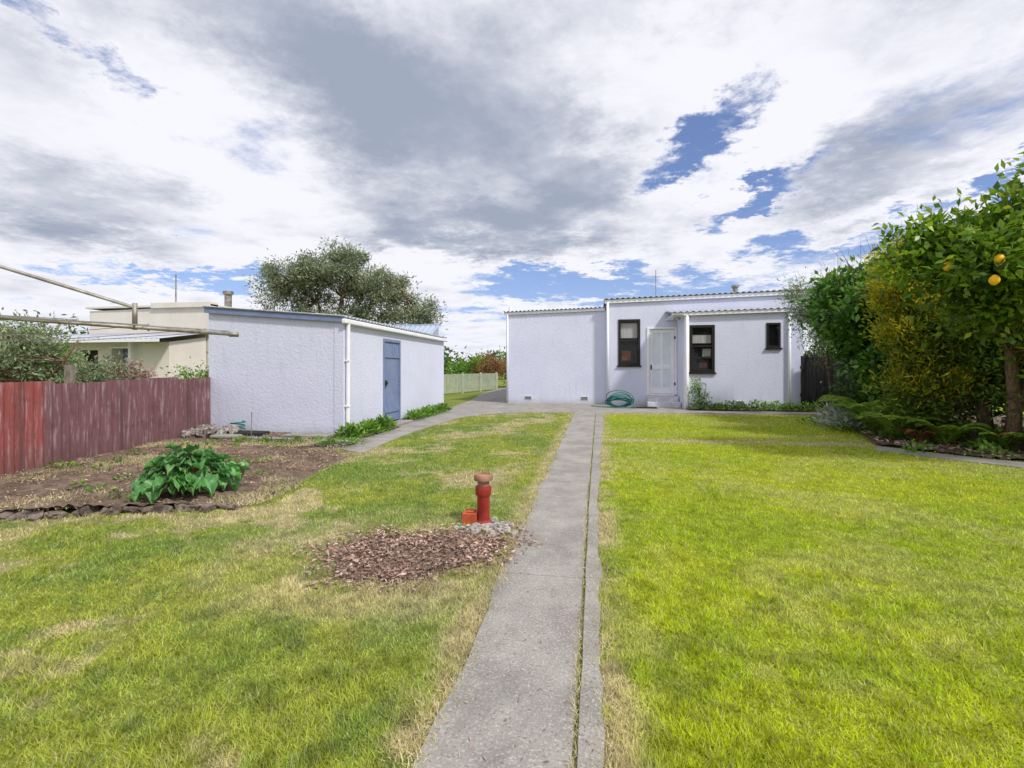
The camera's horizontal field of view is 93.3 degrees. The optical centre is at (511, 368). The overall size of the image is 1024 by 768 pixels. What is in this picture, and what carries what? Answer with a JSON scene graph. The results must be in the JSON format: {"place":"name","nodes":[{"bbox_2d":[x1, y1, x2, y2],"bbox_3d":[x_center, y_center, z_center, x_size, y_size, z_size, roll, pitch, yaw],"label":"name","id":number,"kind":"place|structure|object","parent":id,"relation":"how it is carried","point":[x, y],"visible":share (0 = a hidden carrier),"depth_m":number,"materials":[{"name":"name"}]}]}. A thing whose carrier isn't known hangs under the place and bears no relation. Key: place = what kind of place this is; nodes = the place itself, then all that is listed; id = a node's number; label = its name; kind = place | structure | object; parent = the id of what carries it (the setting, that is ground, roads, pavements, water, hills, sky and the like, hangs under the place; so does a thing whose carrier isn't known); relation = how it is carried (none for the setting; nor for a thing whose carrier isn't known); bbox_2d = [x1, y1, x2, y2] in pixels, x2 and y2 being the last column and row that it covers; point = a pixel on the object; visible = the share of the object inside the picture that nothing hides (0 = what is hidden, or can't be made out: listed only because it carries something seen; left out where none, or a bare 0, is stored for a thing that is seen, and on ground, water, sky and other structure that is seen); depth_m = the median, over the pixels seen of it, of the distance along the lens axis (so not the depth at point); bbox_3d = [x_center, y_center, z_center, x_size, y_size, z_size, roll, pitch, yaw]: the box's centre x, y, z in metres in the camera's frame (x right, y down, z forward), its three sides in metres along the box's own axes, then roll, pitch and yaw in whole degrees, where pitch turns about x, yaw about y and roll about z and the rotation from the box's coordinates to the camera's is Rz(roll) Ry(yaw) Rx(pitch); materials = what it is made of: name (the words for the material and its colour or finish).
{"place":"outdoors","nodes":[
{"label":"outdoors","id":0,"kind":"place"},
{"bbox_2d":[411,412,604,767],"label":"garden path","id":1,"kind":"structure","parent":0,"point":[533,664],"depth_m":2.29,"materials":[{"name":"concrete"}]},
{"bbox_2d":[381,415,636,767],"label":"path edge grass","id":2,"kind":"structure","parent":1,"relation":"on","point":[576,688],"depth_m":2.22,"materials":[{"name":"green plant"}]},
{"bbox_2d":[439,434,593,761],"bbox_3d":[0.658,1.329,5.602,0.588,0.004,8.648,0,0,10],"label":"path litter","id":3,"kind":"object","parent":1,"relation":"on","point":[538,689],"visible":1,"depth_m":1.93,"materials":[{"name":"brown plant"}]},
{"bbox_2d":[0,373,1023,767],"bbox_3d":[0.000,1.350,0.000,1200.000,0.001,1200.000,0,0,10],"label":"ground","id":4,"kind":"structure","parent":0,"point":[470,395],"depth_m":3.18,"materials":[{"name":"green plant"}]},
{"bbox_2d":[0,314,88,377],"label":"distant trees","id":5,"kind":"object","parent":4,"relation":"on","point":[65,333],"visible":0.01,"depth_m":28.45,"materials":[{"name":"green plant"}]},
{"bbox_2d":[21,333,92,373],"bbox_3d":[-9.827,0.249,10.170,1.492,2.207,1.547,0,0,-24],"label":"cordyline plant","id":6,"kind":"object","parent":4,"relation":"on","point":[54,352],"visible":0.24,"depth_m":10.21,"materials":[{"name":"green plant"}]},
{"bbox_2d":[0,307,162,383],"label":"bush","id":7,"kind":"object","parent":4,"relation":"on","point":[11,358],"visible":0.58,"depth_m":9.11,"materials":[{"name":"green plant"}]},
{"bbox_2d":[0,365,210,475],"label":"corrugated iron fence","id":8,"kind":"object","parent":4,"relation":"on","point":[67,420],"visible":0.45,"depth_m":7.11,"materials":[{"name":"red metal"}]},
{"bbox_2d":[62,342,168,377],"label":"porch wall","id":9,"kind":"structure","parent":4,"relation":"on","point":[156,354],"depth_m":16.21,"materials":[{"name":"beige paint"}]},
{"bbox_2d":[85,350,97,371],"bbox_3d":[-14.521,-0.200,16.896,0.900,0.900,0.040,0,0,10],"label":"porch window","id":10,"kind":"structure","parent":9,"relation":"in","point":[92,354],"depth_m":16.90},
{"bbox_2d":[37,332,196,339],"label":"porch roof","id":11,"kind":"structure","parent":9,"relation":"on","point":[135,335],"depth_m":16.73,"materials":[{"name":"grey metal"}]},
{"bbox_2d":[5,338,158,349],"bbox_3d":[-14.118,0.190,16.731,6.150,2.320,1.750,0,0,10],"label":"porch fascia","id":12,"kind":"structure","parent":11,"relation":"attached to","point":[129,340],"depth_m":15.61,"materials":[{"name":"white wood"}]},
{"bbox_2d":[124,349,127,362],"bbox_3d":[-13.194,0.225,16.792,0.650,1.850,0.040,0,0,10],"label":"door","id":13,"kind":"structure","parent":9,"relation":"attached to","point":[126,355],"depth_m":16.81,"materials":[{"name":"paint"}]},
{"bbox_2d":[0,265,238,340],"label":"rotary clothes line","id":14,"kind":"object","parent":4,"relation":"on","point":[134,325],"visible":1,"depth_m":3.20,"materials":[{"name":"metal"}]},
{"bbox_2d":[0,502,241,520],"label":"garden edging","id":15,"kind":"object","parent":4,"relation":"on","point":[32,514],"visible":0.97,"depth_m":4.49,"materials":[{"name":"stone"}]},
{"bbox_2d":[39,351,208,380],"bbox_3d":[-9.387,0.330,12.357,4.999,2.040,1.920,0,0,-29],"label":"green shrub","id":16,"kind":"object","parent":4,"relation":"on","point":[198,375],"visible":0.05,"depth_m":13.02,"materials":[{"name":"green plant"}]},
{"bbox_2d":[128,342,131,362],"bbox_3d":[-12.686,0.225,16.056,0.092,2.250,0.092,0,0,-13],"label":"porch post","id":17,"kind":"object","parent":4,"relation":"on","point":[129,349],"depth_m":16.03,"materials":[{"name":"white paint"}]},
{"bbox_2d":[93,352,170,379],"bbox_3d":[-9.196,0.476,11.581,1.264,1.748,1.620,0,0,10],"label":"hydrangea bush","id":18,"kind":"object","parent":4,"relation":"on","point":[142,373],"visible":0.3,"depth_m":11.52,"materials":[{"name":"green plant"}]},
{"bbox_2d":[90,307,208,374],"bbox_3d":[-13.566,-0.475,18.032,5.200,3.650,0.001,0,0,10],"label":"house","id":19,"kind":"structure","parent":4,"relation":"on","point":[196,317],"depth_m":17.94,"materials":[{"name":"beige paint"}]},
{"bbox_2d":[0,432,354,511],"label":"garden bed","id":20,"kind":"object","parent":4,"relation":"on","point":[40,489],"visible":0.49,"depth_m":5.74,"materials":[{"name":"soil"}]},
{"bbox_2d":[0,432,322,510],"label":"bed weeds","id":21,"kind":"object","parent":20,"relation":"on","point":[97,463],"visible":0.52,"depth_m":5.64,"materials":[{"name":"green plant"}]},
{"bbox_2d":[130,442,249,504],"bbox_3d":[-3.354,1.024,5.071,0.983,0.588,1.039,0,0,10],"label":"rhubarb plant","id":22,"kind":"object","parent":20,"relation":"on","point":[181,470],"visible":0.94,"depth_m":4.84,"materials":[{"name":"green plant"}]},
{"bbox_2d":[42,436,366,503],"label":"bed seedlings","id":23,"kind":"object","parent":20,"relation":"on","point":[72,462],"visible":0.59,"depth_m":6.35,"materials":[{"name":"green plant"}]},
{"bbox_2d":[180,424,239,437],"bbox_3d":[-5.825,1.200,9.317,1.048,0.248,0.767,0,0,10],"label":"rock heap","id":24,"kind":"object","parent":20,"relation":"on","point":[204,430],"visible":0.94,"depth_m":9.10,"materials":[{"name":"grey stone"}]},
{"bbox_2d":[210,434,242,438],"bbox_3d":[-5.316,1.250,8.995,0.500,0.060,0.250,0,0,10],"label":"concrete block","id":25,"kind":"object","parent":20,"relation":"on","point":[224,436],"depth_m":8.89,"materials":[{"name":"grey concrete"}]},
{"bbox_2d":[230,420,245,429],"bbox_3d":[-5.540,1.132,9.768,0.348,0.182,0.127,0,0,10],"label":"coiled hose","id":26,"kind":"object","parent":20,"relation":"on","point":[241,426],"visible":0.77,"depth_m":9.74,"materials":[{"name":"teal rubber"}]},
{"bbox_2d":[226,430,269,436],"bbox_3d":[-5.191,1.255,9.430,0.800,0.070,0.350,0,0,10],"label":"dark tray","id":27,"kind":"object","parent":20,"relation":"on","point":[254,433],"visible":0.49,"depth_m":9.29,"materials":[{"name":"black plastic"}]},
{"bbox_2d":[230,434,368,445],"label":"lawn edge plants","id":28,"kind":"object","parent":20,"relation":"on","point":[320,439],"visible":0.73,"depth_m":8.48,"materials":[{"name":"green plant"}]},
{"bbox_2d":[247,432,356,443],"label":"paving slabs","id":29,"kind":"structure","parent":20,"relation":"on","point":[302,434],"depth_m":9.07,"materials":[{"name":"concrete"}]},
{"bbox_2d":[169,337,205,378],"bbox_3d":[-11.240,0.100,16.799,0.001,2.500,1.550,0,0,10],"label":"porch side","id":30,"kind":"object","parent":4,"relation":"on","point":[181,352],"visible":0.4,"depth_m":16.76,"materials":[{"name":"beige paint"}]},
{"bbox_2d":[221,440,347,447],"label":"edging stones","id":31,"kind":"object","parent":4,"relation":"on","point":[335,446],"visible":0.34,"depth_m":8.25,"materials":[{"name":"stone"}]},
{"bbox_2d":[203,306,447,436],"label":"garage","id":32,"kind":"structure","parent":4,"relation":"on","point":[281,371],"depth_m":9.89,"materials":[{"name":"paint"}]},
{"bbox_2d":[241,236,450,329],"bbox_3d":[-7.196,-2.316,21.952,9.164,7.360,4.145,0,0,-1],"label":"olive tree","id":33,"kind":"object","parent":4,"relation":"on","point":[308,278],"visible":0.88,"depth_m":21.43,"materials":[{"name":"green plant"}]},
{"bbox_2d":[392,324,440,334],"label":"iron shed","id":34,"kind":"structure","parent":4,"relation":"on","point":[430,328],"depth_m":17.13,"materials":[{"name":"silver metal"}]},
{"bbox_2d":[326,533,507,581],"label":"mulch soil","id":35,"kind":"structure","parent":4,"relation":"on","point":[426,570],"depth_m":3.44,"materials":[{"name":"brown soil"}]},
{"bbox_2d":[289,523,546,594],"bbox_3d":[-0.738,1.328,3.492,1.897,0.118,1.443,0,0,10],"label":"mulch patch","id":36,"kind":"object","parent":4,"relation":"on","point":[365,564],"visible":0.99,"depth_m":3.49,"materials":[{"name":"brown wood"}]},
{"bbox_2d":[462,509,476,524],"bbox_3d":[-0.358,1.294,4.245,0.130,0.112,0.150,0,0,10],"label":"terracotta block","id":37,"kind":"object","parent":4,"relation":"on","point":[469,516],"depth_m":4.17,"materials":[{"name":"orange ceramic"}]},
{"bbox_2d":[444,372,497,393],"bbox_3d":[-2.202,0.775,28.972,2.543,1.150,13.431,0,0,30],"label":"timber fence","id":38,"kind":"object","parent":4,"relation":"on","point":[492,380],"visible":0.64,"depth_m":27.74,"materials":[{"name":"green paint"}]},
{"bbox_2d":[444,351,505,386],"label":"drive end shrubs","id":39,"kind":"object","parent":4,"relation":"on","point":[459,368],"visible":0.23,"depth_m":34.03,"materials":[{"name":"green plant"}]},
{"bbox_2d":[474,472,492,523],"bbox_3d":[-0.248,1.130,4.201,0.164,0.440,0.164,0,0,10],"label":"drain riser pipe","id":40,"kind":"object","parent":4,"relation":"on","point":[483,489],"visible":0.93,"depth_m":4.15,"materials":[{"name":"ceramic"}]},
{"bbox_2d":[467,349,505,380],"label":"red shrub","id":41,"kind":"object","parent":4,"relation":"on","point":[489,366],"visible":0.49,"depth_m":32.69,"materials":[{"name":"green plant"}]},
{"bbox_2d":[453,516,524,536],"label":"stones","id":42,"kind":"object","parent":4,"relation":"on","point":[475,527],"visible":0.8,"depth_m":4.03,"materials":[{"name":"grey stone"}]},
{"bbox_2d":[306,388,824,452],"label":"concrete yard","id":43,"kind":"structure","parent":4,"relation":"on","point":[492,402],"depth_m":15.22,"materials":[{"name":"grey concrete"}]},
{"bbox_2d":[348,426,400,438],"bbox_3d":[-2.993,1.314,9.918,0.450,0.048,2.550,0,0,10],"label":"side bed","id":44,"kind":"object","parent":43,"relation":"on","point":[363,436],"visible":0.22,"depth_m":10.16,"materials":[{"name":"soil"}]},
{"bbox_2d":[326,402,451,438],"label":"border plants","id":45,"kind":"object","parent":44,"relation":"on","point":[379,424],"visible":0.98,"depth_m":10.17,"materials":[{"name":"green plant"}]},
{"bbox_2d":[591,390,635,407],"bbox_3d":[3.585,1.036,16.877,1.624,0.596,0.904,0,0,10],"label":"garden hose","id":46,"kind":"object","parent":43,"relation":"on","point":[614,397],"visible":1,"depth_m":16.93,"materials":[{"name":"green rubber"}]},
{"bbox_2d":[632,406,656,408],"bbox_3d":[4.550,1.321,16.597,0.800,0.031,0.450,0,0,10],"label":"door mat","id":47,"kind":"object","parent":43,"relation":"on","point":[644,407],"depth_m":16.39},
{"bbox_2d":[647,396,678,401],"bbox_3d":[5.449,1.170,17.534,1.060,0.360,0.500,0,0,10],"label":"step","id":48,"kind":"object","parent":43,"relation":"on","point":[665,398],"visible":0.64,"depth_m":17.30,"materials":[{"name":"grey concrete"}]},
{"bbox_2d":[647,401,680,407],"bbox_3d":[5.349,1.255,17.064,1.120,0.190,0.440,0,0,10],"label":"step","id":49,"kind":"object","parent":43,"relation":"on","point":[663,404],"visible":0.9,"depth_m":16.86,"materials":[{"name":"grey concrete"}]},
{"bbox_2d":[606,294,802,405],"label":"wall","id":50,"kind":"structure","parent":43,"relation":"on","point":[632,381],"depth_m":17.92,"materials":[{"name":"white paint"}]},
{"bbox_2d":[617,319,640,366],"bbox_3d":[4.368,-0.963,18.033,0.880,1.775,0.160,0,0,10],"label":"kitchen window frame","id":51,"kind":"object","parent":50,"relation":"attached to","point":[620,364],"visible":1,"depth_m":18.01,"materials":[{"name":"black wood"}]},
{"bbox_2d":[621,351,630,360],"bbox_3d":[4.316,-0.503,18.295,0.342,0.370,0.020,0,0,10],"label":"kitchen window blind","id":52,"kind":"object","parent":51,"relation":"attached to","point":[625,355],"visible":1,"depth_m":18.29,"materials":[{"name":"fabric"}]},
{"bbox_2d":[621,323,636,337],"bbox_3d":[4.385,-1.435,18.131,0.608,0.554,0.020,0,0,10],"label":"kitchen window blind","id":53,"kind":"object","parent":51,"relation":"attached to","point":[628,330],"visible":1,"depth_m":18.12,"materials":[{"name":"white fabric"}]},
{"bbox_2d":[621,322,637,362],"bbox_3d":[4.610,-0.940,18.920,1.180,2.180,0.050,0,0,10],"label":"window pane","id":54,"kind":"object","parent":50,"relation":"attached to","point":[632,347],"visible":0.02,"depth_m":18.89,"materials":[{"name":"black glass"}]},
{"bbox_2d":[647,327,676,395],"bbox_3d":[5.525,-0.280,17.856,1.060,2.520,0.180,0,0,10],"label":"door frame","id":55,"kind":"object","parent":50,"relation":"attached to","point":[675,359],"visible":1,"depth_m":17.77,"materials":[{"name":"white wood"}]},
{"bbox_2d":[649,329,673,393],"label":"door rails","id":56,"kind":"object","parent":55,"relation":"in","point":[661,366],"depth_m":17.85,"materials":[{"name":"white wood"}]},
{"bbox_2d":[653,333,670,387],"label":"door panels","id":57,"kind":"object","parent":56,"relation":"in","point":[666,358],"visible":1,"depth_m":17.86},
{"bbox_2d":[690,312,789,410],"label":"lean to wall","id":58,"kind":"structure","parent":43,"relation":"on","point":[748,367],"depth_m":15.94,"materials":[{"name":"white paint"}]},
{"bbox_2d":[684,316,689,408],"bbox_3d":[5.877,-0.215,16.267,0.172,3.130,0.075,0,0,10],"label":"lean to corner board","id":59,"kind":"object","parent":58,"relation":"attached to","point":[684,361],"visible":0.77,"depth_m":16.24,"materials":[{"name":"white wood"}]},
{"bbox_2d":[692,328,710,369],"bbox_3d":[6.596,-0.630,17.060,1.180,2.040,0.050,0,0,10],"label":"window pane","id":60,"kind":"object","parent":58,"relation":"in","point":[696,351],"visible":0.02,"depth_m":17.03,"materials":[{"name":"glass"}]},
{"bbox_2d":[689,325,715,373],"bbox_3d":[6.354,-0.652,16.173,0.880,1.635,0.160,0,0,10],"label":"laundry window frame","id":61,"kind":"object","parent":58,"relation":"attached to","point":[712,357],"visible":1,"depth_m":16.13,"materials":[{"name":"black wood"}]},
{"bbox_2d":[692,335,710,342],"bbox_3d":[6.378,-1.003,16.270,0.593,0.277,0.020,0,0,10],"label":"laundry window blind","id":62,"kind":"object","parent":61,"relation":"attached to","point":[701,338],"visible":1,"depth_m":16.26,"materials":[{"name":"white fabric"}]},
{"bbox_2d":[699,363,706,367],"bbox_3d":[6.490,-0.126,16.404,0.266,0.185,0.020,0,0,10],"label":"laundry window blind","id":63,"kind":"object","parent":61,"relation":"attached to","point":[702,365],"visible":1,"depth_m":16.40,"materials":[{"name":"fabric"}]},
{"bbox_2d":[666,307,795,312],"bbox_3d":[7.389,-2.045,16.662,3.836,0.341,1.652,0,0,10],"label":"lean to roof","id":64,"kind":"object","parent":58,"relation":"on","point":[725,309],"visible":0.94,"depth_m":16.12,"materials":[{"name":"grey metal"}]},
{"bbox_2d":[666,315,682,319],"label":"porch soffit","id":65,"kind":"structure","parent":64,"relation":"attached to","point":[670,318],"depth_m":16.49,"materials":[{"name":"white paint"}]},
{"bbox_2d":[683,308,792,315],"bbox_3d":[7.430,-1.875,15.909,3.450,0.180,0.100,0,0,10],"label":"lean to gutter","id":66,"kind":"object","parent":64,"relation":"attached to","point":[733,312],"visible":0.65,"depth_m":15.88,"materials":[{"name":"white metal"}]},
{"bbox_2d":[765,323,782,349],"bbox_3d":[8.538,-1.073,15.801,0.510,0.875,0.160,0,0,10],"label":"window frame","id":67,"kind":"object","parent":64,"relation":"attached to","point":[777,347],"visible":1,"depth_m":15.76,"materials":[{"name":"brown paint"}]},
{"bbox_2d":[444,342,830,378],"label":"distant trees","id":68,"kind":"object","parent":4,"relation":"on","point":[498,352],"depth_m":63.49,"materials":[{"name":"green plant"}]},
{"bbox_2d":[677,316,683,407],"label":"side walls","id":69,"kind":"structure","parent":4,"relation":"on","point":[680,359],"depth_m":17.02,"materials":[{"name":"white paint"}]},
{"bbox_2d":[507,302,790,407],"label":"boards","id":70,"kind":"object","parent":69,"relation":"attached to","point":[687,360],"visible":0.77,"depth_m":16.14,"materials":[{"name":"white paint"}]},
{"bbox_2d":[603,288,805,329],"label":"roof","id":71,"kind":"structure","parent":69,"relation":"on","point":[656,296],"depth_m":17.61,"materials":[{"name":"metal"}]},
{"bbox_2d":[605,290,804,303],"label":"fascia","id":72,"kind":"structure","parent":71,"relation":"attached to","point":[695,297],"depth_m":17.54,"materials":[{"name":"white paint"}]},
{"bbox_2d":[731,285,738,292],"bbox_3d":[8.680,-2.900,18.810,0.270,0.700,0.270,0,0,10],"label":"roof flue","id":73,"kind":"object","parent":71,"relation":"on","point":[735,288],"visible":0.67,"depth_m":18.73,"materials":[{"name":"metal"}]},
{"bbox_2d":[769,325,776,345],"bbox_3d":[8.780,-1.050,16.688,0.810,1.280,0.050,0,0,10],"label":"window pane","id":74,"kind":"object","parent":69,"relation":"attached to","point":[772,335],"depth_m":16.63,"materials":[{"name":"black glass"}]},
{"bbox_2d":[687,408,821,411],"bbox_3d":[7.777,1.309,15.591,4.000,0.059,0.550,0,0,10],"label":"house bed","id":75,"kind":"object","parent":4,"relation":"on","point":[755,409],"visible":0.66,"depth_m":15.45,"materials":[{"name":"soil"}]},
{"bbox_2d":[685,377,711,408],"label":"rose bush","id":76,"kind":"object","parent":75,"relation":"on","point":[697,387],"visible":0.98,"depth_m":15.84,"materials":[{"name":"green plant"}]},
{"bbox_2d":[688,399,823,410],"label":"house border plants","id":77,"kind":"object","parent":75,"relation":"on","point":[783,406],"visible":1,"depth_m":15.45,"materials":[{"name":"green plant"}]},
{"bbox_2d":[800,347,852,406],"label":"dark gate","id":78,"kind":"structure","parent":4,"relation":"on","point":[812,378],"depth_m":16.66,"materials":[{"name":"black wood"}]},
{"bbox_2d":[814,410,1023,458],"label":"shrub bed","id":79,"kind":"object","parent":4,"relation":"on","point":[988,455],"visible":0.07,"depth_m":8.13,"materials":[{"name":"soil"}]},
{"bbox_2d":[774,266,833,402],"bbox_3d":[8.591,-0.749,13.798,2.235,4.213,1.830,0,0,10],"label":"grey shrub","id":80,"kind":"object","parent":79,"relation":"on","point":[798,314],"visible":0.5,"depth_m":13.79,"materials":[{"name":"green plant"}]},
{"bbox_2d":[808,401,871,430],"bbox_3d":[7.496,0.996,11.103,1.306,0.653,2.361,0,0,31],"label":"silver plant","id":81,"kind":"object","parent":79,"relation":"on","point":[831,415],"visible":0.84,"depth_m":10.67,"materials":[{"name":"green plant"}]},
{"bbox_2d":[787,250,899,404],"bbox_3d":[8.536,-0.674,11.339,3.199,4.071,3.722,0,0,-20],"label":"laurel shrub","id":82,"kind":"object","parent":79,"relation":"on","point":[837,311],"visible":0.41,"depth_m":11.33,"materials":[{"name":"green plant"}]},
{"bbox_2d":[812,206,925,295],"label":"bare twigs","id":83,"kind":"object","parent":82,"relation":"on","point":[848,263],"visible":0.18,"depth_m":11.19,"materials":[{"name":"green plant"}]},
{"bbox_2d":[797,415,1023,458],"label":"ground cover","id":84,"kind":"object","parent":79,"relation":"on","point":[980,443],"visible":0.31,"depth_m":8.11,"materials":[{"name":"green plant"}]},
{"bbox_2d":[817,346,1006,428],"bbox_3d":[10.248,-0.628,10.626,5.019,4.244,11.706,0,0,3],"label":"dark hedge","id":85,"kind":"object","parent":79,"relation":"on","point":[846,391],"visible":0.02,"depth_m":12.02,"materials":[{"name":"green plant"}]},
{"bbox_2d":[817,395,1023,450],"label":"fern","id":86,"kind":"object","parent":79,"relation":"on","point":[862,411],"visible":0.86,"depth_m":8.55,"materials":[{"name":"green plant"}]},
{"bbox_2d":[853,227,996,438],"bbox_3d":[7.755,-0.776,8.912,2.650,4.252,2.062,0,0,10],"label":"golden conifer","id":87,"kind":"object","parent":79,"relation":"on","point":[890,295],"visible":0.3,"depth_m":8.64,"materials":[{"name":"green plant"}]},
{"bbox_2d":[855,270,1023,448],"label":"cypress tree","id":88,"kind":"object","parent":79,"relation":"on","point":[983,404],"visible":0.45,"depth_m":8.44,"materials":[{"name":"green plant"}]},
{"bbox_2d":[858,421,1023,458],"bbox_3d":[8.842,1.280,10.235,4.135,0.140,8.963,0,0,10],"label":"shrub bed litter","id":89,"kind":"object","parent":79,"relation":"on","point":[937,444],"visible":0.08,"depth_m":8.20,"materials":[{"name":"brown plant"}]},
{"bbox_2d":[862,151,1023,451],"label":"lemon tree","id":90,"kind":"object","parent":79,"relation":"on","point":[977,261],"visible":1,"depth_m":6.80,"materials":[{"name":"green plant"}]},
{"bbox_2d":[897,427,1023,443],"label":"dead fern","id":91,"kind":"object","parent":79,"relation":"on","point":[924,436],"visible":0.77,"depth_m":8.35,"materials":[{"name":"brown plant"}]},
{"bbox_2d":[0,0,1023,368],"label":"sky","id":92,"kind":"structure","parent":0,"point":[522,155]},
{"bbox_2d":[506,310,605,403],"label":"annex wall","id":93,"kind":"structure","parent":0,"point":[556,358],"depth_m":18.72,"materials":[{"name":"white paint"}]},
{"bbox_2d":[503,306,605,311],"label":"annex roof","id":94,"kind":"structure","parent":93,"relation":"on","point":[554,309],"depth_m":18.67,"materials":[{"name":"grey metal"}]},
{"bbox_2d":[504,308,604,314],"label":"annex fascia","id":95,"kind":"structure","parent":93,"relation":"attached to","point":[556,311],"depth_m":18.66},
{"bbox_2d":[525,396,744,404],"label":"vent slots","id":96,"kind":"object","parent":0,"point":[582,398],"visible":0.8,"depth_m":18.54,"materials":[{"name":"metal"}]},
{"bbox_2d":[702,349,710,356],"bbox_3d":[6.543,-0.549,16.263,0.266,0.262,0.020,0,0,10],"label":"laundry window blind","id":97,"kind":"object","parent":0,"point":[706,352],"visible":1,"depth_m":16.25,"materials":[{"name":"white fabric"}]},
{"bbox_2d":[875,446,1023,467],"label":"side path","id":98,"kind":"structure","parent":0,"point":[973,459],"depth_m":7.31,"materials":[{"name":"concrete"}]},
{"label":"side walls","id":99,"kind":"object","parent":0,"visible":0},
{"bbox_2d":[85,301,233,310],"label":"parapet","id":100,"kind":"structure","parent":99,"relation":"on","point":[175,305],"depth_m":17.81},
{"bbox_2d":[175,274,176,301],"bbox_3d":[-12.956,-3.000,18.638,0.048,1.300,0.048,0,0,10],"label":"aerial mast","id":101,"kind":"object","parent":100,"relation":"on","point":[175,287],"visible":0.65,"depth_m":18.63,"materials":[{"name":"metal"}]},
{"bbox_2d":[223,291,233,306],"bbox_3d":[-11.245,-2.610,19.159,0.367,0.920,0.367,0,0,10],"label":"flue","id":102,"kind":"object","parent":100,"relation":"on","point":[228,298],"visible":0.83,"depth_m":19.05,"materials":[{"name":"metal"}]}
]}

